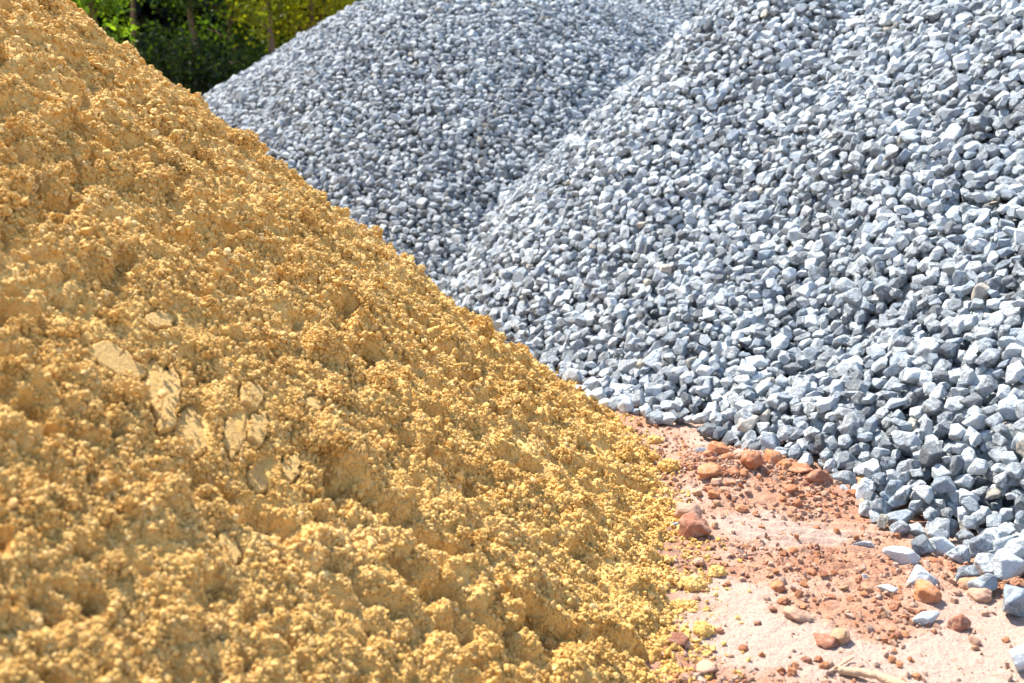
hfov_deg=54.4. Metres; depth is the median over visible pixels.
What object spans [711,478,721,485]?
dirt clod
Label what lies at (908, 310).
gravel stone
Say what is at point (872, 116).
gravel stone
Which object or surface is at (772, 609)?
dirt clod
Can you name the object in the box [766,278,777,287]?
gravel stone
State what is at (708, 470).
dirt clod
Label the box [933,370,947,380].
gravel stone
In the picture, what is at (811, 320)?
gravel stone
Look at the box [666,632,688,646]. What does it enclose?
dirt clod
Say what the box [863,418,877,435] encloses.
gravel stone
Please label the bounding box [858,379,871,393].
gravel stone
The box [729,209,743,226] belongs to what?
gravel stone
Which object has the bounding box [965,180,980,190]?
gravel stone
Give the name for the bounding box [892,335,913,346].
gravel stone
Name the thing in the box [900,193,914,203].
gravel stone
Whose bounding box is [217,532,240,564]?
sand slab
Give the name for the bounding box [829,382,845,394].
gravel stone
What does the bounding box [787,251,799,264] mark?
gravel stone
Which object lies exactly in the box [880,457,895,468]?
gravel stone
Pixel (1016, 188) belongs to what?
gravel stone
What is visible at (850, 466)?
gravel stone
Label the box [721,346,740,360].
gravel stone
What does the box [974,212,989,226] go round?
gravel stone
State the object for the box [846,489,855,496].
dirt clod
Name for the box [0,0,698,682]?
sand pile
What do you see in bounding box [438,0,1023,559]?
gravel pile
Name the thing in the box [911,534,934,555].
gravel stone
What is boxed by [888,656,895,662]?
dirt clod
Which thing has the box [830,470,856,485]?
gravel stone
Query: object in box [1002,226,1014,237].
gravel stone
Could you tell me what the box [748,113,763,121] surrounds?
gravel stone
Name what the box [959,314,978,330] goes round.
gravel stone
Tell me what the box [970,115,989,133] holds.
gravel stone
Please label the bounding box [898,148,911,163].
gravel stone
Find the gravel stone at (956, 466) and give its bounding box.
[950,455,962,477]
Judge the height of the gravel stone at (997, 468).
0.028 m
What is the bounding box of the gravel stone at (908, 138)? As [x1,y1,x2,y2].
[902,133,920,144]
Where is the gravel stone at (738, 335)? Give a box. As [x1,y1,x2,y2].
[731,330,744,341]
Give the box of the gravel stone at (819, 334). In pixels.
[812,330,825,337]
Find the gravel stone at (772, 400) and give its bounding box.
[766,392,788,408]
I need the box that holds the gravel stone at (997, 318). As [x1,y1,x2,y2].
[989,310,1005,326]
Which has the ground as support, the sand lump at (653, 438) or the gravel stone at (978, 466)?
the sand lump at (653, 438)
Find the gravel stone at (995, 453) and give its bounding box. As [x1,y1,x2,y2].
[988,445,1007,462]
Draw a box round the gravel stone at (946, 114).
[939,108,953,121]
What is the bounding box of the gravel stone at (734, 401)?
[731,395,744,410]
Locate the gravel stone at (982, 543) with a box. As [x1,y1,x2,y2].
[969,533,994,557]
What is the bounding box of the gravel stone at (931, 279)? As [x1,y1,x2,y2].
[920,274,937,285]
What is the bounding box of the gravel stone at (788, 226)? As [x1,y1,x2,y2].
[783,222,800,234]
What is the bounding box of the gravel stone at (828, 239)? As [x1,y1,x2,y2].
[820,232,836,247]
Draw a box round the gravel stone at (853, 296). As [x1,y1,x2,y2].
[842,287,863,307]
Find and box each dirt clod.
[665,454,679,460]
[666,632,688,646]
[673,501,702,519]
[678,512,711,539]
[692,490,701,495]
[692,557,704,565]
[696,660,718,674]
[697,462,724,479]
[702,449,713,456]
[704,486,713,491]
[707,441,729,454]
[707,456,716,461]
[708,489,719,498]
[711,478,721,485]
[712,521,718,528]
[713,500,720,505]
[715,627,723,633]
[719,486,729,491]
[722,453,732,459]
[725,468,737,474]
[733,450,742,458]
[735,505,747,512]
[737,644,747,651]
[740,450,764,469]
[740,469,748,476]
[744,488,751,494]
[764,449,782,463]
[768,606,777,611]
[770,580,785,591]
[776,459,791,469]
[777,596,788,604]
[779,496,785,501]
[782,606,806,621]
[784,484,798,493]
[787,547,798,553]
[788,462,812,472]
[792,499,802,506]
[805,469,830,483]
[806,568,816,575]
[813,633,838,648]
[821,491,828,496]
[825,593,835,598]
[830,628,849,644]
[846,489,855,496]
[856,474,875,491]
[859,591,867,596]
[863,586,873,592]
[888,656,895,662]
[889,605,898,610]
[913,579,941,603]
[928,557,942,564]
[947,614,970,631]
[953,590,962,595]
[958,577,976,589]
[968,588,991,602]
[968,635,980,645]
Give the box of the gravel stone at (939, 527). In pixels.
[927,517,949,538]
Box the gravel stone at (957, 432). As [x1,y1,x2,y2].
[949,423,966,440]
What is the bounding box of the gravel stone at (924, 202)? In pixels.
[917,197,931,208]
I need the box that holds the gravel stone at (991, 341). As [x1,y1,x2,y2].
[979,337,997,345]
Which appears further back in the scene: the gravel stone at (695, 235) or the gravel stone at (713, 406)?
the gravel stone at (695, 235)
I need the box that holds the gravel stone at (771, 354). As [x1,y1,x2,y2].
[766,347,781,359]
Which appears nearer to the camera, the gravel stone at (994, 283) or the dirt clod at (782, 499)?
the dirt clod at (782, 499)
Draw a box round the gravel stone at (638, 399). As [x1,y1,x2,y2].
[632,390,644,406]
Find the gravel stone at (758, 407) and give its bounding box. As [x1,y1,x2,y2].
[751,401,765,415]
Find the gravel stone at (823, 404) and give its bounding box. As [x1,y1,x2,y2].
[814,397,840,414]
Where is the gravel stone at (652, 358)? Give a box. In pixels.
[642,351,660,368]
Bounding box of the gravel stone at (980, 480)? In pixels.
[972,474,988,487]
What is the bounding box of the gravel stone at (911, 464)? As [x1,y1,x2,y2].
[906,459,919,471]
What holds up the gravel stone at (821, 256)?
on the gravel pile at (816, 82)
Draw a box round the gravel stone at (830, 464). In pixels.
[823,458,836,473]
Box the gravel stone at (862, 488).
[855,481,870,500]
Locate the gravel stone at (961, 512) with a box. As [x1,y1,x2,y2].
[957,506,973,523]
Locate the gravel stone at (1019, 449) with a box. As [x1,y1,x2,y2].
[1015,435,1023,457]
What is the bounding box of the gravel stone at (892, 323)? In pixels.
[882,318,900,327]
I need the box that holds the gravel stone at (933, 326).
[927,320,940,332]
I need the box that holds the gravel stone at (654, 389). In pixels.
[644,382,663,396]
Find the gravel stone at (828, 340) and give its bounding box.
[822,334,834,345]
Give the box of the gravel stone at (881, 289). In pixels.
[873,281,890,301]
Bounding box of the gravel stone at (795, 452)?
[786,443,802,459]
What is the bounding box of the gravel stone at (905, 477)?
[897,471,911,483]
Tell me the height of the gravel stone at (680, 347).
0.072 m
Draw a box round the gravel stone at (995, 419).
[985,412,1003,427]
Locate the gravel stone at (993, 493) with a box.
[985,487,1002,499]
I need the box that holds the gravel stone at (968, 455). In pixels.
[961,447,976,474]
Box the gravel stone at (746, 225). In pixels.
[741,221,756,232]
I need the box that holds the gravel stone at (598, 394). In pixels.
[589,387,606,400]
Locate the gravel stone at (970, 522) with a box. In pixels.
[962,515,978,528]
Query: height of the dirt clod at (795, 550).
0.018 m
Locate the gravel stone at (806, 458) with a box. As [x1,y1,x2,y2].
[798,453,812,464]
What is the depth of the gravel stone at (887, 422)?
2.60 m
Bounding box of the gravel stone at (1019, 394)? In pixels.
[1008,388,1023,399]
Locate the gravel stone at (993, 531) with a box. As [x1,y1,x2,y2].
[983,527,1000,539]
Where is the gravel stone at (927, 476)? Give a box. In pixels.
[921,467,932,482]
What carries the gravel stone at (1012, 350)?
on the gravel pile at (816, 82)
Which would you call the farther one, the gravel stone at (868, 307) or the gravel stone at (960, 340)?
the gravel stone at (868, 307)
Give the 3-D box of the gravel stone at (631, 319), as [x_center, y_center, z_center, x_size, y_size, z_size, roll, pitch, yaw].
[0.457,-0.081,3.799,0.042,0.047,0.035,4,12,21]
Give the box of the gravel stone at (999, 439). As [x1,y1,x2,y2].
[992,432,1007,446]
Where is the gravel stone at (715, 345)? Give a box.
[710,341,720,351]
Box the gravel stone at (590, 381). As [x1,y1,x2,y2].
[583,377,596,385]
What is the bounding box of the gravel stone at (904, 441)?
[890,430,922,452]
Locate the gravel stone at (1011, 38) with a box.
[1004,31,1020,44]
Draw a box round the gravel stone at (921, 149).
[916,145,927,153]
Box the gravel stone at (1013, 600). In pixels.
[1002,584,1023,617]
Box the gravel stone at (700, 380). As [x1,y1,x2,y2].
[695,376,713,385]
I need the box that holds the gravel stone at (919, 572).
[906,565,937,584]
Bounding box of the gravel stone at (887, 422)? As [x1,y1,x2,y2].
[884,416,892,429]
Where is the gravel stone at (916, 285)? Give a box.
[911,277,926,292]
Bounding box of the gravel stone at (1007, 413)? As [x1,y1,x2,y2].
[995,406,1017,419]
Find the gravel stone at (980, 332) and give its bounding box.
[973,326,993,340]
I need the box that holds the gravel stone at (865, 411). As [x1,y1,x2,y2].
[861,406,870,419]
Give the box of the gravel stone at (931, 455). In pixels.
[918,441,947,468]
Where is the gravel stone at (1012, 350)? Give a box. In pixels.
[1001,343,1023,359]
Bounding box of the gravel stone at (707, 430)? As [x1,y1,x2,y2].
[700,423,716,436]
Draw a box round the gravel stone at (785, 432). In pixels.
[776,425,795,440]
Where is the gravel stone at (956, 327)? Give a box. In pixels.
[948,319,962,334]
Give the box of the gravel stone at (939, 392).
[929,383,946,400]
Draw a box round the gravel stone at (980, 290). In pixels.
[971,282,989,300]
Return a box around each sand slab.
[88,340,145,381]
[144,309,173,331]
[145,359,180,437]
[172,405,207,460]
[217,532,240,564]
[221,414,249,461]
[237,381,263,414]
[245,411,268,450]
[245,463,268,494]
[281,452,300,484]
[304,396,321,410]
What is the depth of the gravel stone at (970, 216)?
3.10 m
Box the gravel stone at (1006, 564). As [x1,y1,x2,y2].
[991,548,1023,579]
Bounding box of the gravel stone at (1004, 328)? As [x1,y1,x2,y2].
[999,324,1011,336]
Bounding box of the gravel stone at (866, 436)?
[857,432,873,441]
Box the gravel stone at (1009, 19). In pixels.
[1005,15,1016,24]
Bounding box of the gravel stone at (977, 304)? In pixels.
[970,298,984,309]
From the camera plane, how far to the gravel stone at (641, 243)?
4.15 m
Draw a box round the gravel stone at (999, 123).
[992,117,1005,130]
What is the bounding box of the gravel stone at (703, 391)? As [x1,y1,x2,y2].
[695,386,710,397]
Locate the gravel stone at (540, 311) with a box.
[533,306,548,315]
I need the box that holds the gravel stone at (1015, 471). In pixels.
[1005,462,1023,479]
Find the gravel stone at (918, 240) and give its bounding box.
[912,235,931,246]
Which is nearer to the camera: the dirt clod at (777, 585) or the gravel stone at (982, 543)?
the dirt clod at (777, 585)
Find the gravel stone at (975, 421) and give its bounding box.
[962,413,987,429]
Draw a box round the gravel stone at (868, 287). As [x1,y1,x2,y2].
[862,281,875,296]
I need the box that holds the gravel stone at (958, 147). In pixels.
[951,141,966,154]
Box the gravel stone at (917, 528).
[909,523,926,534]
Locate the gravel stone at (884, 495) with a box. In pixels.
[880,491,898,509]
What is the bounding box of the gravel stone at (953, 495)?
[947,490,958,504]
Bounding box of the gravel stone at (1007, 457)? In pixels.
[1000,451,1018,464]
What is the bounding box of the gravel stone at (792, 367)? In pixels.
[783,362,802,372]
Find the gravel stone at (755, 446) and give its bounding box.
[747,441,760,449]
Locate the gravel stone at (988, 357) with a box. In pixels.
[974,348,1001,367]
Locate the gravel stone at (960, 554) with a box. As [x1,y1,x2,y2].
[945,545,970,562]
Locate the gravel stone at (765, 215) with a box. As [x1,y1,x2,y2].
[759,209,771,224]
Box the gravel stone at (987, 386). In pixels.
[975,375,997,399]
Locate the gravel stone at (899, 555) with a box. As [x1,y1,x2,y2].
[882,545,920,564]
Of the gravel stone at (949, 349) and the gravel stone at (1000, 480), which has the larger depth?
the gravel stone at (949, 349)
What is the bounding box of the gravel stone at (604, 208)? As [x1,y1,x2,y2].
[597,203,611,213]
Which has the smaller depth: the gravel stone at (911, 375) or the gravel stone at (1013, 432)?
the gravel stone at (1013, 432)
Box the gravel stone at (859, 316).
[854,309,866,323]
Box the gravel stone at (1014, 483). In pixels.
[1007,477,1021,486]
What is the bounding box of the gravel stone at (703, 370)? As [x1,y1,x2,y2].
[696,365,714,375]
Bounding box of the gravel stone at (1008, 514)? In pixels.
[999,508,1014,520]
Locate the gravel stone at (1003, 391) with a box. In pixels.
[996,384,1010,399]
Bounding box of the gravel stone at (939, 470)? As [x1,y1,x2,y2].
[931,463,949,477]
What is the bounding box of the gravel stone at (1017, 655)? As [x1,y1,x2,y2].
[1009,644,1023,671]
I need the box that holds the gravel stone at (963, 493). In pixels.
[958,488,979,505]
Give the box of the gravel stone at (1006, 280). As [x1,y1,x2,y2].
[1001,275,1017,286]
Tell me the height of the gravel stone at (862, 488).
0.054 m
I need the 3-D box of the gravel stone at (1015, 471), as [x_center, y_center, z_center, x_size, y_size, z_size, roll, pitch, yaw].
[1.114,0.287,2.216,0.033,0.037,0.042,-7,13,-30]
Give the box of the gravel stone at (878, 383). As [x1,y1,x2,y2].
[870,378,887,390]
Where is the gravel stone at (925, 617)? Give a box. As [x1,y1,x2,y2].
[913,611,939,624]
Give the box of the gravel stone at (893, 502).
[887,495,906,508]
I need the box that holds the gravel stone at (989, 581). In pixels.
[967,573,997,590]
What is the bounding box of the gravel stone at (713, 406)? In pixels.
[703,401,720,422]
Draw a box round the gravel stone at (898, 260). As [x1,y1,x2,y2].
[893,254,903,266]
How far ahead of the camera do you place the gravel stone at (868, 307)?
3.10 m
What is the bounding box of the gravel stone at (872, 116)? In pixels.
[864,111,880,123]
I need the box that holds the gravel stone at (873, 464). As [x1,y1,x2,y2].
[853,458,881,474]
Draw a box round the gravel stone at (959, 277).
[952,270,967,286]
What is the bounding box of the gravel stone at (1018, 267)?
[1012,260,1023,277]
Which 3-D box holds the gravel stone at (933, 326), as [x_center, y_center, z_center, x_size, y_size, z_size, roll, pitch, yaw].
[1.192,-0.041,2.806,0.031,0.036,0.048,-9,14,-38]
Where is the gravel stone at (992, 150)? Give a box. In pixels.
[986,142,1001,160]
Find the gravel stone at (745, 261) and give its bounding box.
[736,255,751,266]
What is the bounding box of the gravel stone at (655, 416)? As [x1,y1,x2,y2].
[645,409,664,424]
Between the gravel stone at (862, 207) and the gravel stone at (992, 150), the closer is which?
the gravel stone at (992, 150)
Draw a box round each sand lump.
[647,434,662,443]
[657,458,681,472]
[681,573,707,591]
[692,620,715,636]
[708,564,727,576]
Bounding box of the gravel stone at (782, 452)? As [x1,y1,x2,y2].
[775,450,786,455]
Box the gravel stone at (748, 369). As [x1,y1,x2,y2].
[736,364,756,376]
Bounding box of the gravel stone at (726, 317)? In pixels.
[721,314,733,320]
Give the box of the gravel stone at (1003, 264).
[994,259,1010,273]
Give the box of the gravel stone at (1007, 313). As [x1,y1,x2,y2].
[1003,307,1019,318]
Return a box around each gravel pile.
[202,0,710,285]
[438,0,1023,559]
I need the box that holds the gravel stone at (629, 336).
[624,333,633,351]
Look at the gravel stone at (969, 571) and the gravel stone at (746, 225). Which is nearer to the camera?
the gravel stone at (969, 571)
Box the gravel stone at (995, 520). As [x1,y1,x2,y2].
[986,513,1003,527]
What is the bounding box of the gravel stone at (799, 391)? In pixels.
[790,381,809,398]
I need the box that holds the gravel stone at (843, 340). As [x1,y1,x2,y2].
[835,335,851,345]
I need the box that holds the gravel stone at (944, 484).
[931,476,956,492]
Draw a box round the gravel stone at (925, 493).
[912,485,934,503]
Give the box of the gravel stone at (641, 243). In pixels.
[635,235,647,252]
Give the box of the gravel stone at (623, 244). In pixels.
[618,240,630,252]
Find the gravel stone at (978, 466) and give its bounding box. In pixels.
[967,458,987,474]
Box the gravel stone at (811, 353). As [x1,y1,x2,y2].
[803,347,820,363]
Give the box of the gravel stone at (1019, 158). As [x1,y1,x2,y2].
[1015,149,1023,165]
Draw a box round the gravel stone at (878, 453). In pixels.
[871,447,889,461]
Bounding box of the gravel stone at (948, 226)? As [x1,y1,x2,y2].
[943,220,956,234]
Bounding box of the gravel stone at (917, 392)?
[910,387,922,398]
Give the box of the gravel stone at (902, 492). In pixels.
[893,485,910,499]
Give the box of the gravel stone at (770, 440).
[760,431,780,449]
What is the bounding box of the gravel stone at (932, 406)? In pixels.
[921,397,943,415]
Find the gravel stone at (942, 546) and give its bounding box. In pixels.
[929,537,955,556]
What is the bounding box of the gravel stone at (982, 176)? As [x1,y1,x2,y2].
[974,171,989,183]
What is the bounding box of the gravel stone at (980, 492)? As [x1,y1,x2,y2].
[970,486,988,497]
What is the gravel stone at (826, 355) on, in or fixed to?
on the gravel pile at (816, 82)
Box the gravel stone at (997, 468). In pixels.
[991,463,1005,473]
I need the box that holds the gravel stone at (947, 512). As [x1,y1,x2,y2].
[940,507,952,518]
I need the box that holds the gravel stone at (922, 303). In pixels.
[916,298,927,309]
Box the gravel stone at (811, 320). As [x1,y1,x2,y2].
[803,315,819,327]
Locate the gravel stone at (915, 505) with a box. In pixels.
[908,500,923,510]
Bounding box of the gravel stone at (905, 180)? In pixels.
[900,174,911,190]
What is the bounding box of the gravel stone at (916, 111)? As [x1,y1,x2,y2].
[908,104,924,116]
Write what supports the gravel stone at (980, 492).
on the gravel pile at (816, 82)
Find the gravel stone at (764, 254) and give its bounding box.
[758,250,772,260]
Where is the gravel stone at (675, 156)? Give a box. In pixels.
[671,151,680,162]
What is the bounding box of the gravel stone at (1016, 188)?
[1008,184,1023,192]
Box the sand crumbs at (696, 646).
[555,367,776,682]
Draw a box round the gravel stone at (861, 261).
[852,254,868,267]
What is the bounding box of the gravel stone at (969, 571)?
[955,565,980,581]
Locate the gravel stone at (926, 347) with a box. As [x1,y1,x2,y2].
[913,338,939,362]
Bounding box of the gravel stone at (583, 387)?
[575,385,589,391]
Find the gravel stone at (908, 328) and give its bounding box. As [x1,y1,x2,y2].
[900,322,914,336]
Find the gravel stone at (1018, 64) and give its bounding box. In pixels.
[1009,58,1023,70]
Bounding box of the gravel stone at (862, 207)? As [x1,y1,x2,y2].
[857,202,868,215]
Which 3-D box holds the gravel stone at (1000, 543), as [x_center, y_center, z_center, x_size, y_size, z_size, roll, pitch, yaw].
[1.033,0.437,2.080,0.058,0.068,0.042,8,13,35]
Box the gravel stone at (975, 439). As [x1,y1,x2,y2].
[969,433,981,446]
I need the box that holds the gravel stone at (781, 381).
[775,375,791,390]
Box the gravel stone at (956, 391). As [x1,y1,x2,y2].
[950,387,969,396]
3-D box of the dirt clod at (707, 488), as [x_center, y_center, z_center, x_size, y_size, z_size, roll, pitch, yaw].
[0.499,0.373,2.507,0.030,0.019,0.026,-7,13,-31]
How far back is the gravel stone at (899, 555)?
2.10 m
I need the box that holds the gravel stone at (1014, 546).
[1004,537,1023,557]
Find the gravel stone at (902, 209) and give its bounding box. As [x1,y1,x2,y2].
[894,205,911,214]
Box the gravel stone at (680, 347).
[673,338,688,357]
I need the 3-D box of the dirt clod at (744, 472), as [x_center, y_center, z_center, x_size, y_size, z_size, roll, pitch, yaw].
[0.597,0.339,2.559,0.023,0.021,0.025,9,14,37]
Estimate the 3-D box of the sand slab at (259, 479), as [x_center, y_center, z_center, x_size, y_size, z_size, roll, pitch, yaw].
[-0.373,0.204,1.447,0.047,0.055,0.074,0,11,0]
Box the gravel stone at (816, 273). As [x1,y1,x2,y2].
[809,265,828,280]
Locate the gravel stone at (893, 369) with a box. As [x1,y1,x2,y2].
[882,362,901,378]
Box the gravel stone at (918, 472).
[910,468,923,477]
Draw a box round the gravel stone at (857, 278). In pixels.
[854,273,861,285]
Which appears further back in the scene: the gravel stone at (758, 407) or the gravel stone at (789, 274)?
the gravel stone at (789, 274)
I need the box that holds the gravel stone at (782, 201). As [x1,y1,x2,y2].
[777,196,788,205]
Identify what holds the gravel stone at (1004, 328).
on the gravel pile at (816, 82)
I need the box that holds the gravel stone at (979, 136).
[973,132,986,141]
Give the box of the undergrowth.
[81,0,359,88]
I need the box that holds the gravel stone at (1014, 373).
[1005,360,1023,383]
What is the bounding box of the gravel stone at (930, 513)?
[923,506,938,519]
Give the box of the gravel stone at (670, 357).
[663,352,675,363]
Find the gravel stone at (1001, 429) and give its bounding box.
[990,423,1009,434]
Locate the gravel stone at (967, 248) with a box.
[963,238,973,253]
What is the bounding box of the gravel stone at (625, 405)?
[617,396,633,412]
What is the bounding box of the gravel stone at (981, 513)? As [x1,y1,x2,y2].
[970,505,991,525]
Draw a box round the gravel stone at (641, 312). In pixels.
[636,306,647,319]
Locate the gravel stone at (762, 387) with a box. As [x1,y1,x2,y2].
[755,380,772,395]
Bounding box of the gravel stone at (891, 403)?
[884,397,907,409]
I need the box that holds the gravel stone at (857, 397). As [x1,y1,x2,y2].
[851,391,866,404]
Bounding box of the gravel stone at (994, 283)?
[982,276,1001,290]
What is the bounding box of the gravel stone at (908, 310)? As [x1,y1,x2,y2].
[897,300,918,320]
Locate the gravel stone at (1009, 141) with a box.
[1003,137,1018,150]
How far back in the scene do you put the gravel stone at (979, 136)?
3.37 m
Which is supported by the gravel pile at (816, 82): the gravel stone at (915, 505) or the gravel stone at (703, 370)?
the gravel stone at (703, 370)
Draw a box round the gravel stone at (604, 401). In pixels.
[599,398,611,409]
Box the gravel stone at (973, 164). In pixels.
[964,159,983,170]
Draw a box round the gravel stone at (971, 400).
[959,392,982,408]
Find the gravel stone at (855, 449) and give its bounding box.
[849,443,861,455]
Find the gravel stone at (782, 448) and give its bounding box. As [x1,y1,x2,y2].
[775,447,788,452]
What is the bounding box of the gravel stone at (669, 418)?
[662,412,676,425]
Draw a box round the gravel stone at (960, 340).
[945,337,963,343]
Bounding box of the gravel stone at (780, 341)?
[771,334,789,349]
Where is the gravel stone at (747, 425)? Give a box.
[737,414,758,432]
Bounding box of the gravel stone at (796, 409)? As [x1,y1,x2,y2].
[791,402,801,414]
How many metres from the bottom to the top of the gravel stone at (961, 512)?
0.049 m
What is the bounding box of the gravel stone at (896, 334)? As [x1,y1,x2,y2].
[887,328,905,351]
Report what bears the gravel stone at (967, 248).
on the gravel pile at (816, 82)
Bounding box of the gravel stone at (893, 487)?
[885,480,904,497]
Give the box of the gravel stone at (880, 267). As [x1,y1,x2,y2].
[875,262,885,275]
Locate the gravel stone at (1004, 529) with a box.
[996,522,1015,537]
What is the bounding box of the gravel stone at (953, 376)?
[948,370,961,383]
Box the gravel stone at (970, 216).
[962,210,978,223]
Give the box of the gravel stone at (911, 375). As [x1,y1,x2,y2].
[902,367,921,384]
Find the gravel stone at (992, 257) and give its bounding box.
[986,251,998,263]
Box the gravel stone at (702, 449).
[694,447,706,453]
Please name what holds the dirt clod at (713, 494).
on the ground
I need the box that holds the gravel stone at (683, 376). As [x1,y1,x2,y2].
[679,370,690,387]
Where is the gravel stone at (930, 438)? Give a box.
[924,434,938,444]
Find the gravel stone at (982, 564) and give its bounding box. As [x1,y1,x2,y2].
[973,553,993,574]
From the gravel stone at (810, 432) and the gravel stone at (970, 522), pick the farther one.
the gravel stone at (810, 432)
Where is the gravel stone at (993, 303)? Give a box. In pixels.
[986,298,1000,308]
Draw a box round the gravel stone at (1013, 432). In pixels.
[1002,422,1023,439]
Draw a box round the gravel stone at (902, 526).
[889,520,910,533]
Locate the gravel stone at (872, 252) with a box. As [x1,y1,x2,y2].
[866,247,885,257]
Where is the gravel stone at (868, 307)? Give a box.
[861,301,875,312]
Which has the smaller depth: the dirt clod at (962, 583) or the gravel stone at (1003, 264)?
the dirt clod at (962, 583)
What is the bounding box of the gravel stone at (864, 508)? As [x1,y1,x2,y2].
[858,501,870,517]
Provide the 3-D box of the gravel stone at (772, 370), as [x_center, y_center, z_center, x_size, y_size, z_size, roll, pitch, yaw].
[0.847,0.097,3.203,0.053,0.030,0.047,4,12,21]
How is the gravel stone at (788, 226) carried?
on the gravel pile at (816, 82)
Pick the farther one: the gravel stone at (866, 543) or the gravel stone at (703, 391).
the gravel stone at (703, 391)
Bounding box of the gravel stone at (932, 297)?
[922,294,944,307]
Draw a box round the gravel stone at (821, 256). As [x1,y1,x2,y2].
[807,250,827,266]
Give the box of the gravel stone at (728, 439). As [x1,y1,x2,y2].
[722,433,736,445]
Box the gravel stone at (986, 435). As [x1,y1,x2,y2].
[978,430,994,442]
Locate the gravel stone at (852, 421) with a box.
[839,410,865,436]
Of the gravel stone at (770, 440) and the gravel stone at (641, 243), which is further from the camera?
the gravel stone at (641, 243)
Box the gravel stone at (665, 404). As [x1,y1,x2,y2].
[660,400,671,409]
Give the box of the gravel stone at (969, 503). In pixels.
[961,496,979,511]
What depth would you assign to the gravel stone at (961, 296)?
2.88 m
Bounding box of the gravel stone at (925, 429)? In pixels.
[919,416,932,437]
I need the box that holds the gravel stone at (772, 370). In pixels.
[766,367,779,375]
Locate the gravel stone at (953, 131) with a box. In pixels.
[945,123,963,140]
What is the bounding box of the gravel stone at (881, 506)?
[869,498,891,513]
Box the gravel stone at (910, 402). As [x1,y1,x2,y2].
[902,392,918,409]
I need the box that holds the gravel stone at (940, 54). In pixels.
[931,48,949,69]
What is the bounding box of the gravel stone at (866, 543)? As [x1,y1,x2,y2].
[851,541,874,546]
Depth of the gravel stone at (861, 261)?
3.29 m
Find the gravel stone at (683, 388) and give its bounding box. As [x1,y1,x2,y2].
[677,383,686,396]
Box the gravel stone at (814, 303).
[808,298,820,308]
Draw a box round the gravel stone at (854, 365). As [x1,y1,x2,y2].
[849,359,862,371]
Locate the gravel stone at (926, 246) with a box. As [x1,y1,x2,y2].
[918,241,934,252]
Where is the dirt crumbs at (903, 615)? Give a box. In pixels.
[629,414,1023,682]
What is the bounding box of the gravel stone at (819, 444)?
[814,433,825,450]
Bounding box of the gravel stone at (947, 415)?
[937,410,953,422]
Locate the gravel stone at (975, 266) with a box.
[964,261,982,274]
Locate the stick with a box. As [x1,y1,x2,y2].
[838,666,906,682]
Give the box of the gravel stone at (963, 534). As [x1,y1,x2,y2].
[956,528,973,542]
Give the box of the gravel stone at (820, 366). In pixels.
[815,360,827,372]
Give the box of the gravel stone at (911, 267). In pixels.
[905,259,918,274]
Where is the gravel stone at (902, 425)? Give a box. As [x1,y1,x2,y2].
[890,417,911,430]
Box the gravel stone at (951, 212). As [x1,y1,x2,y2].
[945,206,961,220]
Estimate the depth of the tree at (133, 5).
14.80 m
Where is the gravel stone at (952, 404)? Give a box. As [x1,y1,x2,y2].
[944,396,963,411]
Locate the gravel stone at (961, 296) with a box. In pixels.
[954,285,966,299]
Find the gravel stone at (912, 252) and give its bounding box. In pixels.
[904,246,919,258]
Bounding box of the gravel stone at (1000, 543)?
[993,535,1014,550]
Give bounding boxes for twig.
[832,656,853,670]
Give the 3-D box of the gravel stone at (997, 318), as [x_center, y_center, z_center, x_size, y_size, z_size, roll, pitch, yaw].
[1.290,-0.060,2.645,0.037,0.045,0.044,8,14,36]
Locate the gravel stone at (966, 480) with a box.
[953,473,974,488]
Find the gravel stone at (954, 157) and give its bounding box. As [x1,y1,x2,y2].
[948,150,960,164]
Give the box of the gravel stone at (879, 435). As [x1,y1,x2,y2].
[872,429,890,448]
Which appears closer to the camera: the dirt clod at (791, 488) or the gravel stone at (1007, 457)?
the gravel stone at (1007, 457)
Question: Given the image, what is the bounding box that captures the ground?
[554,365,1023,682]
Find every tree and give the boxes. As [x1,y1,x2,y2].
[71,0,141,49]
[131,0,136,47]
[133,0,244,87]
[167,0,293,86]
[219,0,331,54]
[242,0,361,48]
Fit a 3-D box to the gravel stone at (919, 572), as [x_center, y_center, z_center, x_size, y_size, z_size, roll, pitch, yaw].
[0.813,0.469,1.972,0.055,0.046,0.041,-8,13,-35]
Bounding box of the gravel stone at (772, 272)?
[761,266,778,279]
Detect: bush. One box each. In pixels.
[104,14,246,92]
[150,20,270,95]
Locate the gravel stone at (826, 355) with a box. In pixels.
[817,348,837,361]
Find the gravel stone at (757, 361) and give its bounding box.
[745,355,768,367]
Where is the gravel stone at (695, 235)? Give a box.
[688,228,704,242]
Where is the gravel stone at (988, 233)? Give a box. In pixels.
[983,228,994,238]
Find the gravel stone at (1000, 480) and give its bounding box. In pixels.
[993,470,1008,487]
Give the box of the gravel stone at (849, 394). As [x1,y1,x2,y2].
[840,391,857,397]
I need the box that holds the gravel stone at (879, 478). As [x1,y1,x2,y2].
[872,472,886,485]
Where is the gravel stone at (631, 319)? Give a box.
[625,314,636,326]
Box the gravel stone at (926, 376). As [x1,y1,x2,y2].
[916,370,932,386]
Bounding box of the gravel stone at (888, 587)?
[876,584,898,592]
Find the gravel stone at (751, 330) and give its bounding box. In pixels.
[742,326,755,334]
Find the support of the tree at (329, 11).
on the ground
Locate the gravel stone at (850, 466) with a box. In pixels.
[845,461,854,471]
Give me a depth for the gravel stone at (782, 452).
2.71 m
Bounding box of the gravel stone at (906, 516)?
[885,509,915,524]
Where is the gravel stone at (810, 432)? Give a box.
[803,426,819,440]
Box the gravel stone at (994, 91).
[985,82,1007,98]
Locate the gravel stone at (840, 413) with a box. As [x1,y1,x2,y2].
[834,407,856,420]
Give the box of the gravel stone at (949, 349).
[940,341,959,359]
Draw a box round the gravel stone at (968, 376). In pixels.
[959,368,976,384]
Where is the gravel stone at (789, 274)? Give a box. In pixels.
[782,267,795,282]

